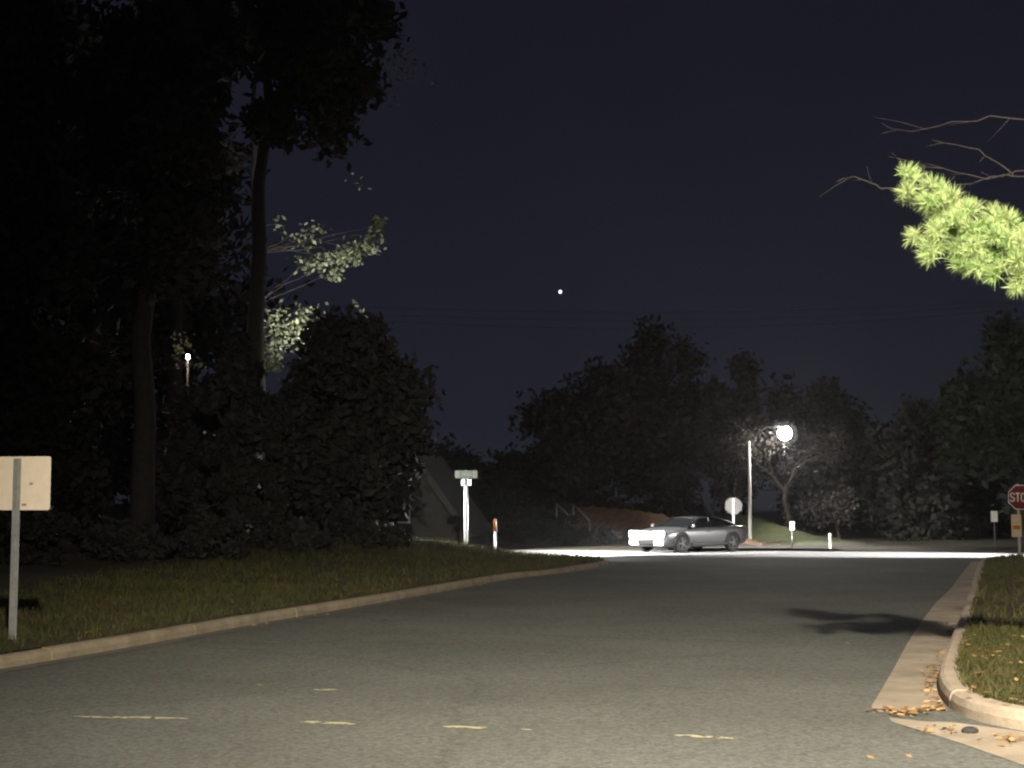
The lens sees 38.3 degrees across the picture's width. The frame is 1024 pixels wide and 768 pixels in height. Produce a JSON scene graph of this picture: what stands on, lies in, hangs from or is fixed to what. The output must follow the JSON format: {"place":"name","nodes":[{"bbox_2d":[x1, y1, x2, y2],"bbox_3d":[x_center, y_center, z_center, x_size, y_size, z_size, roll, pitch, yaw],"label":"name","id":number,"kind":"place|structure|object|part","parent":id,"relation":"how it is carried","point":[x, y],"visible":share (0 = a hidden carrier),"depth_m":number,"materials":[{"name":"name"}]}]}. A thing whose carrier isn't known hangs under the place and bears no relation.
{"place":"outdoors","nodes":[
{"label":"outdoors","id":0,"kind":"place"},
{"bbox_2d":[0,535,1023,704],"bbox_3d":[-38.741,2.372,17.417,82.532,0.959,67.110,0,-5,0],"label":"lawn","id":1,"kind":"structure","parent":0,"point":[74,564],"depth_m":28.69,"materials":[{"name":"plant"}]},
{"bbox_2d":[0,456,50,652],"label":"road sign","id":2,"kind":"object","parent":1,"relation":"on","point":[25,483],"visible":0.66,"depth_m":15.43,"materials":[{"name":"metal"}]},
{"bbox_2d":[0,506,81,565],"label":"bush","id":3,"kind":"object","parent":1,"relation":"on","point":[40,529],"visible":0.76,"depth_m":31.00,"materials":[{"name":"green plant"}]},
{"bbox_2d":[34,169,206,536],"bbox_3d":[-12.068,-1.144,43.871,7.195,12.528,1.599,0,-5,0],"label":"tree","id":4,"kind":"object","parent":1,"relation":"on","point":[68,306],"visible":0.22,"depth_m":43.82,"materials":[{"name":"green plant"}]},
{"bbox_2d":[70,514,177,563],"bbox_3d":[-8.641,3.648,32.707,2.433,1.513,1.902,0,-5,0],"label":"bush","id":5,"kind":"object","parent":1,"relation":"on","point":[128,541],"visible":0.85,"depth_m":32.31,"materials":[{"name":"green plant"}]},
{"bbox_2d":[65,0,265,526],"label":"tree","id":6,"kind":"object","parent":1,"relation":"on","point":[151,103],"visible":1,"depth_m":37.86,"materials":[{"name":"black plant"}]},
{"bbox_2d":[110,0,250,536],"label":"tree","id":7,"kind":"object","parent":1,"relation":"on","point":[230,151],"depth_m":55.29,"materials":[{"name":"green plant"}]},
{"bbox_2d":[186,354,189,394],"bbox_3d":[-9.951,2.047,44.988,0.124,5.944,0.124,0,-5,0],"label":"yard lamp","id":8,"kind":"object","parent":1,"relation":"on","point":[187,371],"visible":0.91,"depth_m":45.16,"materials":[{"name":"white"}]},
{"bbox_2d":[122,375,264,537],"bbox_3d":[-8.631,2.557,41.708,3.667,5.732,4.738,-1,-5,12],"label":"tree","id":9,"kind":"object","parent":1,"relation":"on","point":[182,475],"visible":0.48,"depth_m":40.74,"materials":[{"name":"green plant"}]},
{"bbox_2d":[172,501,250,560],"bbox_3d":[-6.918,3.617,34.207,1.815,1.792,1.787,2,-5,-25],"label":"bush","id":10,"kind":"object","parent":1,"relation":"on","point":[203,534],"visible":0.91,"depth_m":33.78,"materials":[{"name":"green plant"}]},
{"bbox_2d":[194,329,273,525],"bbox_3d":[-7.357,1.599,39.092,2.001,6.244,2.326,0,-5,0],"label":"tree","id":11,"kind":"object","parent":1,"relation":"on","point":[238,442],"visible":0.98,"depth_m":38.66,"materials":[{"name":"green plant"}]},
{"bbox_2d":[246,516,334,554],"bbox_3d":[-5.353,4.002,36.355,2.062,1.501,1.899,3,-6,-28],"label":"bush","id":12,"kind":"object","parent":1,"relation":"on","point":[300,535],"visible":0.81,"depth_m":36.04,"materials":[{"name":"green plant"}]},
{"bbox_2d":[215,0,409,535],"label":"tree","id":13,"kind":"object","parent":1,"relation":"on","point":[316,68],"visible":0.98,"depth_m":43.19,"materials":[{"name":"black plant"}]},
{"bbox_2d":[251,39,437,379],"bbox_3d":[-5.688,-3.046,48.850,6.487,17.361,2.447,0,-5,0],"label":"tree","id":14,"kind":"object","parent":1,"relation":"on","point":[359,247],"visible":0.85,"depth_m":48.84,"materials":[{"name":"green plant"}]},
{"bbox_2d":[273,304,446,538],"bbox_3d":[-4.290,1.294,41.205,5.026,7.216,5.411,0,-5,0],"label":"evergreen tree","id":15,"kind":"object","parent":1,"relation":"on","point":[352,398],"visible":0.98,"depth_m":39.94,"materials":[{"name":"green plant"}]},
{"bbox_2d":[332,521,412,549],"bbox_3d":[-3.548,4.200,38.258,1.975,1.317,1.968,-3,-6,29],"label":"bush","id":16,"kind":"object","parent":1,"relation":"on","point":[382,534],"visible":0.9,"depth_m":37.83,"materials":[{"name":"green plant"}]},
{"bbox_2d":[455,470,476,543],"bbox_3d":[-1.378,3.870,44.231,0.642,2.567,0.418,3,-6,-35],"label":"street name sign","id":17,"kind":"object","parent":1,"relation":"on","point":[465,482],"visible":0.97,"depth_m":44.24,"materials":[{"name":"white metal"}]},
{"bbox_2d":[494,519,496,547],"bbox_3d":[-0.491,4.490,43.175,0.093,1.056,0.088,0,-5,0],"label":"marker post","id":18,"kind":"object","parent":1,"relation":"on","point":[495,533],"visible":0.87,"depth_m":43.16,"materials":[{"name":"white paint"}]},
{"bbox_2d":[0,557,1023,767],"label":"side street","id":19,"kind":"structure","parent":0,"point":[649,662],"depth_m":12.73,"materials":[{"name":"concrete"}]},
{"bbox_2d":[0,559,608,668],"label":"kerb","id":20,"kind":"structure","parent":19,"relation":"on","point":[53,652],"depth_m":18.63,"materials":[{"name":"concrete"}]},
{"bbox_2d":[0,563,616,672],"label":"gutter","id":21,"kind":"object","parent":19,"relation":"on","point":[9,669],"visible":0.98,"depth_m":18.24,"materials":[{"name":"concrete"}]},
{"bbox_2d":[253,565,1023,758],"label":"fallen leaves","id":22,"kind":"object","parent":19,"relation":"on","point":[905,710],"visible":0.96,"depth_m":11.01,"materials":[{"name":"orange plant"}]},
{"bbox_2d":[872,562,978,710],"bbox_3d":[8.051,3.768,26.663,0.590,0.001,33.012,-2,-5,18],"label":"gutter","id":23,"kind":"object","parent":19,"relation":"on","point":[903,686],"visible":0.78,"depth_m":15.23,"materials":[{"name":"concrete"}]},
{"bbox_2d":[889,718,1023,764],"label":"gutter","id":24,"kind":"object","parent":19,"relation":"on","point":[988,742],"visible":1,"depth_m":9.73,"materials":[{"name":"concrete"}]},
{"bbox_2d":[961,726,978,733],"bbox_3d":[3.076,2.326,9.892,0.117,0.055,0.074,0,-5,0],"label":"stone","id":25,"kind":"object","parent":24,"relation":"on","point":[970,729],"visible":1,"depth_m":9.87,"materials":[{"name":"grey stone"}]},
{"bbox_2d":[938,556,1023,730],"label":"kerb","id":26,"kind":"structure","parent":19,"relation":"on","point":[956,697],"depth_m":11.00,"materials":[{"name":"concrete"}]},
{"bbox_2d":[80,503,1023,552],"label":"hillside","id":27,"kind":"structure","parent":0,"point":[624,522],"depth_m":67.00,"materials":[{"name":"green plant"}]},
{"bbox_2d":[77,102,315,528],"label":"tree","id":28,"kind":"object","parent":27,"relation":"on","point":[206,321],"visible":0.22,"depth_m":65.17,"materials":[{"name":"black plant"}]},
{"bbox_2d":[426,431,564,535],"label":"tree","id":29,"kind":"object","parent":27,"relation":"on","point":[510,486],"visible":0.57,"depth_m":82.18,"materials":[{"name":"green plant"}]},
{"bbox_2d":[497,507,546,543],"bbox_3d":[0.478,6.119,61.819,2.247,1.940,2.013,0,-5,0],"label":"shrub","id":30,"kind":"object","parent":27,"relation":"on","point":[522,526],"visible":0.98,"depth_m":61.35,"materials":[{"name":"green plant"}]},
{"bbox_2d":[556,503,569,522],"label":"handrail","id":31,"kind":"object","parent":27,"relation":"on","point":[561,508],"visible":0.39,"depth_m":71.90,"materials":[{"name":"metal"}]},
{"bbox_2d":[540,513,588,544],"bbox_3d":[2.158,6.133,60.622,2.076,1.658,1.715,0,-5,0],"label":"shrub","id":32,"kind":"object","parent":27,"relation":"on","point":[557,531],"visible":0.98,"depth_m":60.38,"materials":[{"name":"green plant"}]},
{"bbox_2d":[573,503,590,531],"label":"handrail","id":33,"kind":"object","parent":27,"relation":"on","point":[582,513],"visible":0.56,"depth_m":71.25,"materials":[{"name":"metal"}]},
{"bbox_2d":[507,356,671,519],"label":"tree","id":34,"kind":"object","parent":27,"relation":"on","point":[582,441],"visible":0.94,"depth_m":80.79,"materials":[{"name":"green plant"}]},
{"bbox_2d":[582,526,622,544],"bbox_3d":[3.643,6.335,59.815,1.691,1.118,1.630,0,-5,0],"label":"shrub","id":35,"kind":"object","parent":27,"relation":"on","point":[606,536],"visible":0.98,"depth_m":59.45,"materials":[{"name":"green plant"}]},
{"bbox_2d":[613,314,724,517],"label":"tree","id":36,"kind":"object","parent":27,"relation":"on","point":[675,414],"visible":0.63,"depth_m":84.85,"materials":[{"name":"green plant"}]},
{"bbox_2d":[658,423,764,516],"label":"bare tree","id":37,"kind":"object","parent":27,"relation":"on","point":[732,474],"visible":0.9,"depth_m":73.23,"materials":[{"name":"brown plant"}]},
{"bbox_2d":[725,498,741,523],"bbox_3d":[8.689,5.559,57.725,0.647,2.204,0.042,-1,-5,14],"label":"stop sign","id":38,"kind":"object","parent":27,"relation":"on","point":[733,506],"visible":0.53,"depth_m":57.78,"materials":[{"name":"metal"}]},
{"bbox_2d":[719,416,863,527],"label":"bare tree","id":39,"kind":"object","parent":27,"relation":"on","point":[783,491],"visible":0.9,"depth_m":68.11,"materials":[{"name":"brown plant"}]},
{"bbox_2d":[789,521,794,548],"bbox_3d":[10.481,5.860,55.098,0.190,1.453,0.050,0,-5,0],"label":"marker sign","id":40,"kind":"object","parent":27,"relation":"on","point":[792,525],"visible":0.9,"depth_m":55.12,"materials":[{"name":"metal"}]},
{"bbox_2d":[788,472,867,538],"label":"bare tree","id":41,"kind":"object","parent":27,"relation":"on","point":[833,507],"visible":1,"depth_m":65.23,"materials":[{"name":"brown plant"}]},
{"bbox_2d":[828,533,831,548],"bbox_3d":[11.948,6.108,55.281,0.124,1.040,0.118,0,-5,0],"label":"marker post","id":42,"kind":"object","parent":27,"relation":"on","point":[830,540],"visible":0.75,"depth_m":55.26,"materials":[{"name":"white paint"}]},
{"bbox_2d":[858,393,972,540],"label":"tree","id":43,"kind":"object","parent":27,"relation":"on","point":[912,490],"visible":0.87,"depth_m":68.59,"materials":[{"name":"green plant"}]},
{"bbox_2d":[924,308,1023,545],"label":"tree","id":44,"kind":"object","parent":27,"relation":"on","point":[980,420],"visible":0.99,"depth_m":57.20,"materials":[{"name":"green plant"}]},
{"bbox_2d":[958,467,1017,536],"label":"tree","id":45,"kind":"object","parent":27,"relation":"on","point":[979,498],"visible":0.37,"depth_m":77.14,"materials":[{"name":"green plant"}]},
{"bbox_2d":[991,511,997,547],"bbox_3d":[17.764,5.590,54.218,0.250,1.826,0.036,0,-5,0],"label":"marker sign","id":46,"kind":"object","parent":27,"relation":"on","point":[994,516],"visible":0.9,"depth_m":54.25,"materials":[{"name":"metal"}]},
{"bbox_2d":[81,0,1023,510],"label":"sky","id":47,"kind":"structure","parent":0,"point":[675,160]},
{"bbox_2d":[230,307,1021,328],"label":"power line","id":48,"kind":"object","parent":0,"point":[641,328],"visible":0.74,"depth_m":83.48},
{"bbox_2d":[705,511,777,522],"bbox_3d":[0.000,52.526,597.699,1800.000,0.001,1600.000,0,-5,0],"label":"ground","id":49,"kind":"structure","parent":0,"point":[769,516],"depth_m":401.89,"materials":[{"name":"green plant"}]},
{"bbox_2d":[364,455,493,544],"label":"house","id":50,"kind":"structure","parent":49,"relation":"on","point":[438,493],"depth_m":57.76,"materials":[{"name":"grey"}]},
{"bbox_2d":[397,510,409,522],"bbox_3d":[-4.441,4.915,57.807,0.900,1.100,0.075,-1,-5,6],"label":"window","id":51,"kind":"structure","parent":50,"relation":"in","point":[407,520],"depth_m":57.71,"materials":[{"name":"white paint"}]},
{"bbox_2d":[690,348,771,516],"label":"tree","id":52,"kind":"object","parent":49,"relation":"on","point":[741,402],"visible":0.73,"depth_m":82.04,"materials":[{"name":"green plant"}]},
{"bbox_2d":[748,424,791,539],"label":"street lamp","id":53,"kind":"object","parent":49,"relation":"on","point":[784,432],"visible":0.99,"depth_m":65.82,"materials":[{"name":"grey metal"}]},
{"bbox_2d":[755,371,883,530],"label":"tree","id":54,"kind":"object","parent":49,"relation":"on","point":[828,404],"visible":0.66,"depth_m":89.07,"materials":[{"name":"green plant"}]},
{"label":"power pole","id":55,"kind":"object","parent":49,"relation":"on","visible":0},
{"bbox_2d":[268,303,1016,319],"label":"power line","id":56,"kind":"object","parent":55,"relation":"attached to","point":[713,319],"visible":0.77,"depth_m":84.16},
{"bbox_2d":[688,546,828,548],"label":"opposite street","id":57,"kind":"structure","parent":0,"point":[795,547],"depth_m":57.97,"materials":[{"name":"grey asphalt"}]},
{"bbox_2d":[506,548,1023,557],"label":"road","id":58,"kind":"structure","parent":0,"point":[758,553],"depth_m":49.98,"materials":[{"name":"grey asphalt"}]},
{"bbox_2d":[629,516,746,552],"bbox_3d":[6.250,5.305,52.154,4.481,1.263,2.120,4,-6,-41],"label":"car","id":59,"kind":"object","parent":58,"relation":"on","point":[681,534],"visible":1,"depth_m":51.44,"materials":[{"name":"grey paint"}]},
{"bbox_3d":[6.481,4.942,52.386,2.570,0.380,1.720,4,-6,-41],"label":"window glass","id":60,"kind":"part","parent":59,"relation":"part of","materials":[{"name":"black glass"}]},
{"bbox_2d":[961,556,1023,705],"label":"lawn","id":61,"kind":"structure","parent":0,"point":[1000,605],"depth_m":20.10,"materials":[{"name":"plant"}]},
{"bbox_2d":[821,115,1023,299],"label":"pine tree","id":62,"kind":"object","parent":61,"relation":"on","point":[999,227],"visible":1,"depth_m":9.97,"materials":[{"name":"green plant"}]},
{"bbox_2d":[1008,484,1023,554],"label":"stop sign","id":63,"kind":"object","parent":61,"relation":"on","point":[1016,496],"visible":0.94,"depth_m":45.83,"materials":[{"name":"metal"}]}
]}

